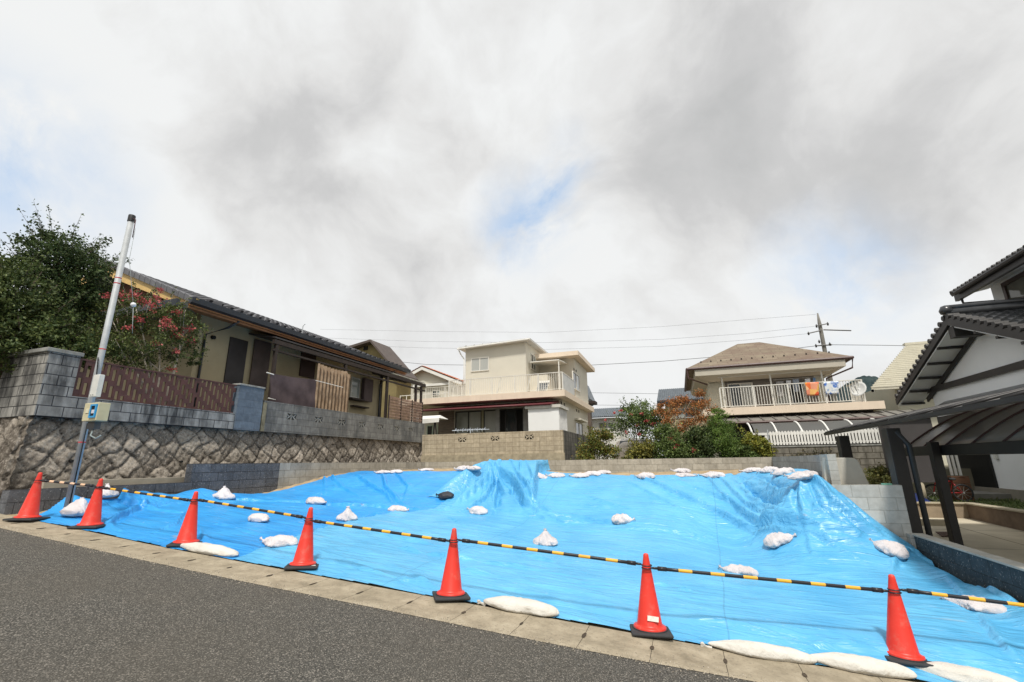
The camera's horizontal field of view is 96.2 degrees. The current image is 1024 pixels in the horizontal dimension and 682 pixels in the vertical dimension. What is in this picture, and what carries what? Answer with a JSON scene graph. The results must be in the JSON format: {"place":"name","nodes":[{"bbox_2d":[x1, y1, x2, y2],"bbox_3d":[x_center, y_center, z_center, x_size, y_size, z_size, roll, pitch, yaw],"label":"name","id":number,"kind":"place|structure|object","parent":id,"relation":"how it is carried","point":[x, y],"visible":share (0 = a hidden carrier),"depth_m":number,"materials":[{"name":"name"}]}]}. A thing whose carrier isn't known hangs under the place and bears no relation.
{"place":"outdoors","nodes":[
{"label":"outdoors","id":0,"kind":"place"},
{"bbox_2d":[94,487,196,501],"bbox_3d":[-5.411,2.247,6.755,2.041,0.203,0.108,-5,-15,16],"label":"cone bar","id":1,"kind":"object","parent":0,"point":[148,494],"visible":0.96,"depth_m":6.72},
{"bbox_2d":[0,528,753,681],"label":"road","id":2,"kind":"structure","parent":0,"point":[68,613],"depth_m":3.73,"materials":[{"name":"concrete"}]},
{"bbox_2d":[1,525,776,681],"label":"grit","id":3,"kind":"object","parent":2,"relation":"on","point":[372,605],"visible":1,"depth_m":4.57,"materials":[{"name":"stone"}]},
{"bbox_2d":[0,514,911,681],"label":"kerb","id":4,"kind":"structure","parent":2,"relation":"on","point":[690,656],"depth_m":4.53,"materials":[{"name":"concrete"}]},
{"bbox_2d":[2,472,50,520],"bbox_3d":[-7.440,2.407,7.145,0.380,0.702,0.380,3,-17,-9],"label":"traffic cone","id":5,"kind":"object","parent":4,"relation":"on","point":[29,509],"visible":1,"depth_m":7.06,"materials":[{"name":"plastic"}]},
{"bbox_2d":[14,522,881,681],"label":"gutter joints","id":6,"kind":"object","parent":4,"relation":"on","point":[652,647],"visible":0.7,"depth_m":4.57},
{"bbox_2d":[9,468,928,681],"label":"soil","id":7,"kind":"structure","parent":0,"point":[734,472],"depth_m":6.09,"materials":[{"name":"soil"}]},
{"bbox_2d":[63,214,135,507],"bbox_3d":[-7.044,0.301,8.100,0.784,5.750,0.118,-6,-16,19],"label":"steel pole","id":8,"kind":"object","parent":7,"relation":"on","point":[131,220],"visible":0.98,"depth_m":8.31,"materials":[{"name":"grey metal"}]},
{"bbox_2d":[69,402,110,503],"bbox_3d":[-7.039,1.906,7.523,0.622,1.752,0.211,-7,-16,24],"label":"power box","id":9,"kind":"object","parent":8,"relation":"attached to","point":[96,414],"visible":0.99,"depth_m":7.60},
{"bbox_2d":[89,357,104,396],"bbox_3d":[-7.202,0.617,7.972,0.335,0.725,0.108,-9,-17,28],"label":"meter box","id":10,"kind":"object","parent":8,"relation":"attached to","point":[97,385],"visible":1,"depth_m":7.86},
{"bbox_2d":[277,457,772,488],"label":"retaining wall","id":11,"kind":"structure","parent":7,"relation":"on","point":[290,474],"depth_m":16.42,"materials":[{"name":"concrete"}]},
{"bbox_2d":[235,459,1023,681],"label":"tarp","id":12,"kind":"object","parent":7,"relation":"on","point":[701,523],"visible":0.84,"depth_m":6.58,"materials":[{"name":"plastic"}]},
{"bbox_2d":[39,471,461,560],"bbox_3d":[-4.267,3.285,10.120,5.430,1.242,7.846,-6,-16,19],"label":"tarp","id":13,"kind":"object","parent":12,"relation":"on","point":[147,519],"visible":0.81,"depth_m":8.94,"materials":[{"name":"plastic"}]},
{"bbox_2d":[59,497,88,516],"bbox_3d":[-7.088,2.714,7.530,0.390,0.300,0.465,0,-13,10],"label":"sandbag","id":14,"kind":"object","parent":13,"relation":"on","point":[77,508],"visible":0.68,"depth_m":7.41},
{"bbox_2d":[67,478,105,528],"bbox_3d":[-6.342,2.459,6.994,0.380,0.702,0.380,4,-16,-11],"label":"traffic cone","id":15,"kind":"object","parent":13,"relation":"on","point":[91,518],"visible":0.96,"depth_m":6.90,"materials":[{"name":"plastic"}]},
{"bbox_2d":[166,491,202,546],"bbox_3d":[-4.492,2.471,6.428,0.380,0.702,0.380,8,-18,-22],"label":"traffic cone","id":16,"kind":"object","parent":13,"relation":"on","point":[187,532],"visible":0.94,"depth_m":6.34,"materials":[{"name":"plastic"}]},
{"bbox_2d":[179,542,238,556],"bbox_3d":[-4.047,2.752,6.073,1.052,0.157,0.216,-5,-15,15],"label":"sandbag","id":17,"kind":"object","parent":13,"relation":"on","point":[209,549],"visible":0.98,"depth_m":5.98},
{"bbox_2d":[212,486,234,499],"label":"sandbag","id":18,"kind":"object","parent":13,"relation":"on","point":[224,493],"visible":0.82,"depth_m":10.07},
{"bbox_2d":[248,513,269,521],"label":"sandbag","id":19,"kind":"object","parent":13,"relation":"on","point":[258,517],"visible":0.97,"depth_m":7.89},
{"bbox_2d":[336,506,357,521],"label":"sandbag","id":20,"kind":"object","parent":13,"relation":"on","point":[347,514],"visible":0.93,"depth_m":8.55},
{"bbox_2d":[259,535,297,546],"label":"sandbag","id":21,"kind":"object","parent":12,"relation":"on","point":[280,540],"visible":0.92,"depth_m":6.39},
{"bbox_2d":[283,507,318,569],"bbox_3d":[-2.598,2.476,5.814,0.380,0.702,0.380,6,-18,-15],"label":"traffic cone","id":22,"kind":"object","parent":12,"relation":"on","point":[303,559],"visible":0.96,"depth_m":5.70,"materials":[{"name":"plastic"}]},
{"bbox_2d":[189,499,312,518],"bbox_3d":[-3.536,2.242,6.160,2.095,0.231,0.108,-5,-16,17],"label":"cone bar","id":23,"kind":"object","parent":22,"relation":"attached to","point":[256,509],"visible":1,"depth_m":6.12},
{"bbox_2d":[432,528,470,600],"bbox_3d":[-0.664,2.467,5.132,0.380,0.702,0.380,6,-18,-14],"label":"traffic cone","id":24,"kind":"object","parent":12,"relation":"on","point":[451,588],"visible":1,"depth_m":5.01,"materials":[{"name":"plastic"}]},
{"bbox_2d":[476,596,559,616],"bbox_3d":[0.052,2.772,4.809,0.894,0.158,0.240,-4,-15,13],"label":"sandbag","id":25,"kind":"object","parent":12,"relation":"on","point":[523,605],"visible":0.98,"depth_m":4.73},
{"bbox_2d":[533,528,557,545],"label":"sandbag","id":26,"kind":"object","parent":12,"relation":"on","point":[544,538],"visible":0.9,"depth_m":7.53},
{"bbox_2d":[611,513,634,524],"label":"sandbag","id":27,"kind":"object","parent":12,"relation":"on","point":[622,518],"visible":1,"depth_m":8.89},
{"bbox_2d":[630,553,673,638],"bbox_3d":[1.353,2.495,4.573,0.380,0.702,0.380,-1,-17,8],"label":"traffic cone","id":28,"kind":"object","parent":12,"relation":"on","point":[648,623],"visible":0.98,"depth_m":4.46,"materials":[{"name":"plastic"}]},
{"bbox_2d":[718,564,758,575],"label":"sandbag","id":29,"kind":"object","parent":12,"relation":"on","point":[741,569],"visible":0.82,"depth_m":6.41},
{"bbox_2d":[700,640,816,663],"bbox_3d":[2.208,2.793,4.146,0.980,0.149,0.220,-4,-15,11],"label":"sandbag","id":30,"kind":"object","parent":12,"relation":"on","point":[760,650],"visible":0.98,"depth_m":4.08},
{"bbox_2d":[763,532,796,547],"bbox_3d":[4.374,3.231,7.508,0.528,0.161,0.398,-27,-6,23],"label":"sandbag","id":31,"kind":"object","parent":12,"relation":"on","point":[774,540],"visible":1,"depth_m":7.44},
{"bbox_2d":[783,470,817,479],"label":"sandbag","id":32,"kind":"object","parent":12,"relation":"on","point":[803,475],"visible":0.96,"depth_m":8.12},
{"bbox_2d":[810,652,916,678],"bbox_3d":[2.984,2.817,4.003,0.924,0.154,0.247,-4,-15,12],"label":"sandbag","id":33,"kind":"object","parent":12,"relation":"on","point":[865,665],"visible":0.86,"depth_m":3.93,"materials":[{"name":"fabric"}]},
{"bbox_2d":[869,538,908,559],"bbox_3d":[5.608,3.072,6.845,0.422,0.197,0.491,-2,9,-40],"label":"sandbag","id":34,"kind":"object","parent":12,"relation":"on","point":[894,548],"visible":0.97,"depth_m":6.75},
{"bbox_2d":[884,574,933,667],"bbox_3d":[3.582,2.551,4.268,0.380,0.702,0.380,-1,-15,14],"label":"traffic cone","id":35,"kind":"object","parent":12,"relation":"on","point":[901,644],"visible":0.86,"depth_m":4.17,"materials":[{"name":"plastic"}]},
{"bbox_2d":[641,566,901,593],"bbox_3d":[2.472,2.314,4.461,2.357,0.206,0.108,-3,-15,7],"label":"cone bar","id":36,"kind":"object","parent":35,"relation":"attached to","point":[872,589],"visible":0.86,"depth_m":4.44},
{"bbox_2d":[449,539,651,566],"bbox_3d":[0.350,2.242,4.894,2.182,0.209,0.108,-5,-15,14],"label":"cone bar","id":37,"kind":"object","parent":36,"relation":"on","point":[630,562],"visible":0.98,"depth_m":4.86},
{"bbox_2d":[304,519,457,542],"bbox_3d":[-1.621,2.267,5.501,2.149,0.200,0.108,-6,-16,18],"label":"cone bar","id":38,"kind":"object","parent":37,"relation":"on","point":[385,531],"visible":0.96,"depth_m":5.45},
{"bbox_2d":[887,587,1023,606],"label":"cone bar","id":39,"kind":"object","parent":35,"relation":"attached to","point":[917,591],"visible":0.9,"depth_m":4.16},
{"bbox_2d":[914,661,1017,681],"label":"sandbag","id":40,"kind":"object","parent":12,"relation":"on","point":[953,672],"visible":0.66,"depth_m":3.88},
{"bbox_2d":[939,595,1006,613],"bbox_3d":[5.074,2.874,5.032,0.380,0.149,0.490,1,-15,-7],"label":"sandbag","id":41,"kind":"object","parent":12,"relation":"on","point":[989,608],"visible":0.64,"depth_m":4.90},
{"bbox_2d":[832,483,916,548],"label":"block wall","id":42,"kind":"structure","parent":7,"relation":"on","point":[884,504],"depth_m":7.61,"materials":[{"name":"grey concrete"}]},
{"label":"planting strip","id":43,"kind":"structure","parent":7,"relation":"on","visible":0},
{"bbox_2d":[822,458,868,484],"bbox_3d":[6.992,2.763,9.702,0.807,0.592,0.180,-6,-16,19],"label":"stair cheek","id":44,"kind":"object","parent":43,"relation":"on","point":[850,471],"visible":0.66,"depth_m":9.60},
{"bbox_2d":[0,0,1023,454],"label":"sky","id":45,"kind":"structure","parent":0,"point":[476,172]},
{"bbox_2d":[614,438,656,458],"bbox_3d":[5.946,5.345,21.716,1.880,1.346,4.270,-6,-16,19],"label":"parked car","id":46,"kind":"object","parent":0,"point":[623,443],"visible":0.15,"depth_m":20.16,"materials":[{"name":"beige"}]},
{"bbox_2d":[829,375,877,402],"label":"hill","id":47,"kind":"structure","parent":0,"point":[868,381],"depth_m":518.34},
{"bbox_2d":[862,465,974,495],"bbox_3d":[40.895,11.643,41.367,71.600,1.650,71.700,-6,-16,19],"label":"neighbour plot","id":48,"kind":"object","parent":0,"point":[966,472],"depth_m":14.09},
{"bbox_2d":[41,477,184,487],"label":"gutter curb","id":49,"kind":"structure","parent":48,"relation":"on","point":[131,481],"depth_m":9.38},
{"bbox_2d":[400,338,594,435],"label":"house","id":50,"kind":"structure","parent":48,"relation":"on","point":[502,379],"depth_m":28.12,"materials":[{"name":"paint"}]},
{"bbox_2d":[455,410,481,433],"bbox_3d":[-2.625,5.617,27.642,1.769,2.778,0.070,-6,-16,19],"label":"window","id":51,"kind":"structure","parent":50,"relation":"in","point":[463,419],"depth_m":27.84,"materials":[{"name":"grey glass"}]},
{"bbox_2d":[471,357,488,371],"bbox_3d":[-2.035,1.478,29.161,1.229,0.885,0.070,-6,-16,19],"label":"window","id":52,"kind":"structure","parent":50,"relation":"in","point":[480,363],"depth_m":29.15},
{"bbox_2d":[484,410,495,432],"bbox_3d":[-1.290,5.479,27.189,0.855,2.778,0.070,-6,-16,19],"label":"window","id":53,"kind":"structure","parent":50,"relation":"in","point":[489,415],"depth_m":27.39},
{"bbox_2d":[500,408,522,431],"bbox_3d":[-0.026,5.349,26.761,1.490,2.778,0.070,-6,-16,19],"label":"window","id":54,"kind":"structure","parent":50,"relation":"in","point":[511,420],"depth_m":26.94,"materials":[{"name":"black glass"}]},
{"bbox_2d":[421,430,588,461],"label":"block wall","id":55,"kind":"structure","parent":48,"relation":"on","point":[542,445],"depth_m":20.30,"materials":[{"name":"concrete"}]},
{"bbox_2d":[587,386,596,439],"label":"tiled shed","id":56,"kind":"structure","parent":48,"relation":"on","point":[591,401],"depth_m":37.25,"materials":[{"name":"grey tile"}]},
{"bbox_2d":[570,423,622,459],"bbox_3d":[3.454,4.383,19.133,2.055,1.962,1.868,1,-15,-7],"label":"shrub","id":57,"kind":"object","parent":48,"relation":"on","point":[595,445],"visible":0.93,"depth_m":18.80,"materials":[{"name":"green plant"}]},
{"bbox_2d":[592,407,628,458],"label":"grey roof house","id":58,"kind":"structure","parent":48,"relation":"on","point":[597,415],"depth_m":43.12,"materials":[{"name":"blue tile"}]},
{"bbox_2d":[617,435,659,458],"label":"shrub","id":59,"kind":"object","parent":48,"relation":"on","point":[642,450],"visible":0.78,"depth_m":17.66,"materials":[{"name":"green plant"}]},
{"bbox_2d":[604,395,673,457],"bbox_3d":[5.512,3.859,19.535,3.163,3.127,2.526,-6,-16,19],"label":"crape myrtle","id":60,"kind":"object","parent":48,"relation":"on","point":[639,416],"visible":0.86,"depth_m":19.50,"materials":[{"name":"green plant"}]},
{"bbox_2d":[650,420,703,458],"bbox_3d":[6.281,3.985,17.655,2.410,1.907,1.964,-6,-16,19],"label":"shrub","id":61,"kind":"object","parent":48,"relation":"on","point":[671,442],"visible":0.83,"depth_m":17.47,"materials":[{"name":"green plant"}]},
{"bbox_2d":[657,388,706,457],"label":"tiled house","id":62,"kind":"structure","parent":48,"relation":"on","point":[663,394],"depth_m":32.03,"materials":[{"name":"grey tile"}]},
{"bbox_2d":[651,387,719,439],"bbox_3d":[7.000,3.477,18.289,2.792,3.229,1.542,-6,-16,19],"label":"japanese maple","id":63,"kind":"object","parent":48,"relation":"on","point":[685,400],"visible":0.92,"depth_m":18.34,"materials":[{"name":"orange plant"}]},
{"bbox_2d":[681,422,721,457],"bbox_3d":[7.162,3.963,17.330,1.568,1.769,1.698,-6,-16,19],"label":"shrub","id":64,"kind":"object","parent":48,"relation":"on","point":[699,438],"visible":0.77,"depth_m":17.09,"materials":[{"name":"green plant"}]},
{"bbox_2d":[701,407,747,457],"bbox_3d":[7.863,3.606,17.176,1.641,2.361,1.934,5,-16,-19],"label":"bamboo shrub","id":65,"kind":"object","parent":48,"relation":"on","point":[723,439],"visible":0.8,"depth_m":17.14,"materials":[{"name":"green plant"}]},
{"bbox_2d":[724,430,761,457],"bbox_3d":[8.441,3.968,16.626,1.424,1.514,1.399,10,-18,-35],"label":"shrub","id":66,"kind":"object","parent":48,"relation":"on","point":[747,453],"visible":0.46,"depth_m":16.32,"materials":[{"name":"green plant"}]},
{"bbox_2d":[736,425,777,456],"bbox_3d":[8.768,3.756,16.353,1.220,1.612,0.972,-11,-18,33],"label":"shrub","id":67,"kind":"object","parent":48,"relation":"on","point":[765,449],"visible":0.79,"depth_m":16.17,"materials":[{"name":"green plant"}]},
{"bbox_2d":[684,342,937,457],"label":"laundry house","id":68,"kind":"structure","parent":48,"relation":"on","point":[739,381],"depth_m":21.89,"materials":[{"name":"paint"}]},
{"bbox_2d":[727,382,754,407],"bbox_3d":[11.469,2.704,22.960,1.145,1.207,0.070,-6,-16,19],"label":"window","id":69,"kind":"structure","parent":68,"relation":"in","point":[749,383],"depth_m":22.97,"materials":[{"name":"grey glass"}]},
{"bbox_2d":[774,382,806,405],"bbox_3d":[13.466,2.572,22.264,1.295,1.054,0.070,-6,-16,19],"label":"window","id":70,"kind":"structure","parent":68,"relation":"in","point":[775,386],"depth_m":22.21,"materials":[{"name":"grey glass"}]},
{"bbox_2d":[805,382,818,395],"bbox_3d":[13.718,2.186,20.947,0.559,0.618,0.089,-6,-16,19],"label":"towel","id":71,"kind":"object","parent":68,"relation":"hanging from","point":[812,388],"visible":1,"depth_m":20.95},
{"bbox_2d":[824,381,838,393],"bbox_3d":[14.432,2.108,20.706,0.581,0.574,0.089,-6,-16,19],"label":"towel","id":72,"kind":"object","parent":68,"relation":"hanging from","point":[832,387],"visible":1,"depth_m":20.71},
{"bbox_2d":[849,381,866,401],"bbox_3d":[15.337,2.355,20.291,0.555,1.166,0.478,-6,-16,19],"label":"satellite dish","id":73,"kind":"object","parent":68,"relation":"attached to","point":[861,389],"visible":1,"depth_m":20.36,"materials":[{"name":"metal"}]},
{"bbox_2d":[746,418,877,443],"bbox_3d":[12.145,3.909,17.692,5.293,1.800,1.162,-6,-16,19],"label":"curved carport","id":74,"kind":"object","parent":48,"relation":"on","point":[771,427],"visible":0.53,"depth_m":17.96,"materials":[{"name":"white paint"}]},
{"bbox_2d":[771,444,886,468],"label":"block wall","id":75,"kind":"structure","parent":48,"relation":"on","point":[866,455],"depth_m":15.26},
{"bbox_2d":[767,428,880,445],"bbox_3d":[11.182,3.201,15.501,4.555,0.570,0.055,-6,-16,19],"label":"picket fence","id":76,"kind":"object","parent":75,"relation":"on","point":[863,440],"visible":0.64,"depth_m":15.73,"materials":[{"name":"white paint"}]},
{"bbox_2d":[807,313,850,402],"bbox_3d":[24.245,3.361,34.056,2.877,11.537,0.486,-6,-16,19],"label":"utility pole","id":77,"kind":"object","parent":48,"relation":"on","point":[822,338],"visible":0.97,"depth_m":35.02,"materials":[{"name":"concrete"}]},
{"bbox_2d":[856,341,947,464],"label":"ribbed roof house","id":78,"kind":"structure","parent":48,"relation":"on","point":[886,384],"depth_m":21.78,"materials":[{"name":"metal"}]},
{"bbox_2d":[920,518,1023,563],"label":"driveway","id":79,"kind":"structure","parent":0,"point":[1000,541],"depth_m":9.00,"materials":[{"name":"concrete"}]},
{"bbox_2d":[824,387,1023,535],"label":"flat carport","id":80,"kind":"object","parent":79,"relation":"on","point":[894,439],"visible":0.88,"depth_m":7.76,"materials":[{"name":"grey"}]},
{"bbox_2d":[904,402,1023,545],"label":"arched carport","id":81,"kind":"object","parent":79,"relation":"on","point":[993,430],"visible":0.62,"depth_m":8.39,"materials":[{"name":"grey"}]},
{"bbox_2d":[927,493,1023,509],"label":"yard","id":82,"kind":"structure","parent":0,"point":[1002,505],"depth_m":11.86,"materials":[{"name":"green plant"}]},
{"bbox_2d":[864,462,892,484],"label":"ground shrub","id":83,"kind":"object","parent":82,"relation":"on","point":[876,476],"visible":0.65,"depth_m":12.50,"materials":[{"name":"green plant"}]},
{"bbox_2d":[878,417,934,498],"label":"storage shed","id":84,"kind":"structure","parent":82,"relation":"on","point":[911,431],"depth_m":12.42,"materials":[{"name":"metal"}]},
{"bbox_2d":[925,478,973,501],"bbox_3d":[11.477,3.872,12.113,1.064,0.695,0.405,-6,-16,19],"label":"bicycle","id":85,"kind":"object","parent":82,"relation":"on","point":[953,490],"visible":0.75,"depth_m":12.04,"materials":[{"name":"black metal"}]},
{"bbox_2d":[946,455,961,474],"bbox_3d":[12.008,3.135,12.813,0.608,1.400,0.092,-10,-17,31],"label":"slat screen","id":86,"kind":"object","parent":82,"relation":"on","point":[954,465],"visible":0.21,"depth_m":12.63,"materials":[{"name":"white paint"}]},
{"bbox_2d":[894,245,1023,501],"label":"white house","id":87,"kind":"structure","parent":82,"relation":"on","point":[974,349],"depth_m":13.14,"materials":[{"name":"paint"}]},
{"bbox_2d":[937,413,998,487],"bbox_3d":[13.979,3.354,14.168,0.049,2.180,2.255,-6,-16,19],"label":"door","id":88,"kind":"structure","parent":87,"relation":"in","point":[981,466],"depth_m":13.56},
{"bbox_2d":[1001,271,1023,298],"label":"window","id":89,"kind":"structure","parent":87,"relation":"in","point":[1012,288],"depth_m":13.65,"materials":[{"name":"grey glass"}]},
{"bbox_2d":[947,476,974,501],"bbox_3d":[11.933,3.940,12.274,0.376,0.630,0.430,-6,-16,19],"label":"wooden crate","id":90,"kind":"object","parent":82,"relation":"on","point":[964,480],"visible":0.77,"depth_m":12.11,"materials":[{"name":"brown wood"}]},
{"bbox_2d":[917,502,1023,530],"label":"planter wall","id":91,"kind":"structure","parent":82,"relation":"on","point":[1012,518],"depth_m":10.76,"materials":[{"name":"concrete"}]},
{"bbox_3d":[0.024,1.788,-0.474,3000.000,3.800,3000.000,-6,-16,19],"label":"ground","id":92,"kind":"structure","parent":0,"visible":0},
{"bbox_2d":[0,463,279,514],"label":"retaining wall","id":93,"kind":"structure","parent":92,"relation":"on","point":[249,478],"depth_m":10.52,"materials":[{"name":"concrete"}]},
{"bbox_2d":[0,416,421,497],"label":"stone wall","id":94,"kind":"structure","parent":92,"relation":"on","point":[31,447],"depth_m":10.42,"materials":[{"name":"stone"}]},
{"bbox_2d":[0,347,84,417],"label":"gate pillar","id":95,"kind":"structure","parent":94,"relation":"on","point":[39,382],"depth_m":8.94,"materials":[{"name":"concrete"}]},
{"bbox_2d":[66,396,234,428],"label":"block wall","id":96,"kind":"structure","parent":94,"relation":"on","point":[127,412],"depth_m":10.63,"materials":[{"name":"concrete"}]},
{"bbox_2d":[72,358,236,412],"bbox_3d":[-8.236,1.162,10.953,0.050,0.780,3.640,-6,-16,19],"label":"fence","id":97,"kind":"object","parent":96,"relation":"on","point":[110,382],"visible":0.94,"depth_m":10.71,"materials":[{"name":"brown paint"}]},
{"bbox_2d":[230,383,265,430],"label":"gate pillar","id":98,"kind":"structure","parent":94,"relation":"on","point":[246,408],"depth_m":12.87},
{"bbox_2d":[258,400,423,442],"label":"block wall","id":99,"kind":"structure","parent":94,"relation":"on","point":[277,417],"depth_m":16.03,"materials":[{"name":"concrete"}]},
{"bbox_2d":[387,395,422,422],"bbox_3d":[-4.766,3.114,20.733,0.046,1.010,2.801,-6,-16,19],"label":"bamboo fence","id":100,"kind":"object","parent":99,"relation":"on","point":[400,412],"visible":0.99,"depth_m":20.60,"materials":[{"name":"brown wood"}]},
{"bbox_2d":[772,454,840,484],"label":"retaining wall","id":101,"kind":"structure","parent":92,"relation":"on","point":[811,462],"depth_m":10.79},
{"bbox_2d":[910,533,1023,602],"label":"boundary wall","id":102,"kind":"structure","parent":92,"relation":"on","point":[969,565],"depth_m":5.82,"materials":[{"name":"concrete"}]},
{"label":"neighbour plot","id":103,"kind":"structure","parent":0,"visible":0},
{"bbox_2d":[0,240,125,377],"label":"spreading tree","id":104,"kind":"object","parent":103,"relation":"on","point":[21,329],"visible":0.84,"depth_m":9.51,"materials":[{"name":"green plant"}]},
{"bbox_2d":[0,199,134,348],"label":"dense tree","id":105,"kind":"object","parent":103,"relation":"on","point":[82,262],"visible":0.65,"depth_m":10.70,"materials":[{"name":"green plant"}]},
{"bbox_2d":[67,277,212,404],"bbox_3d":[-9.220,0.273,11.322,1.921,3.560,3.014,-6,-16,19],"label":"crape myrtle","id":106,"kind":"object","parent":103,"relation":"on","point":[129,351],"visible":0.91,"depth_m":11.38,"materials":[{"name":"green plant"}]},
{"bbox_2d":[53,259,410,438],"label":"brown house","id":107,"kind":"structure","parent":103,"relation":"on","point":[237,353],"depth_m":15.00,"materials":[{"name":"paint"}]},
{"bbox_2d":[349,377,360,397],"bbox_3d":[-6.966,2.073,20.369,0.070,0.896,0.591,-6,-16,19],"label":"window","id":108,"kind":"structure","parent":107,"relation":"in","point":[355,382],"depth_m":20.38,"materials":[{"name":"glass"}]},
{"bbox_2d":[248,333,425,422],"bbox_3d":[-7.276,2.431,19.574,2.517,3.620,9.810,-6,-16,19],"label":"veranda canopy","id":109,"kind":"object","parent":103,"relation":"on","point":[386,374],"visible":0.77,"depth_m":18.02,"materials":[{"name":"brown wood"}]},
{"bbox_2d":[266,372,316,407],"bbox_3d":[-7.331,1.682,15.421,0.060,1.104,2.343,-6,-16,19],"label":"shade net","id":110,"kind":"object","parent":109,"relation":"attached to","point":[293,390],"visible":0.92,"depth_m":15.38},
{"bbox_2d":[315,363,349,411],"bbox_3d":[-6.710,1.906,17.150,0.202,1.879,1.984,-6,-16,19],"label":"bamboo screen","id":111,"kind":"object","parent":109,"relation":"hanging from","point":[332,389],"visible":0.7,"depth_m":17.19,"materials":[{"name":"wood"}]},
{"bbox_2d":[349,339,417,420],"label":"gabled house","id":112,"kind":"structure","parent":103,"relation":"on","point":[376,349],"depth_m":31.57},
{"bbox_2d":[417,415,446,434],"bbox_3d":[-4.144,5.097,23.252,1.526,2.581,0.920,-6,-16,19],"label":"garden swing","id":113,"kind":"object","parent":103,"relation":"on","point":[431,419],"visible":0.41,"depth_m":23.18,"materials":[{"name":"white paint"}]},
{"bbox_2d":[410,366,464,421],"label":"orange roof house","id":114,"kind":"structure","parent":103,"relation":"on","point":[435,381],"depth_m":37.55,"materials":[{"name":"paint"}]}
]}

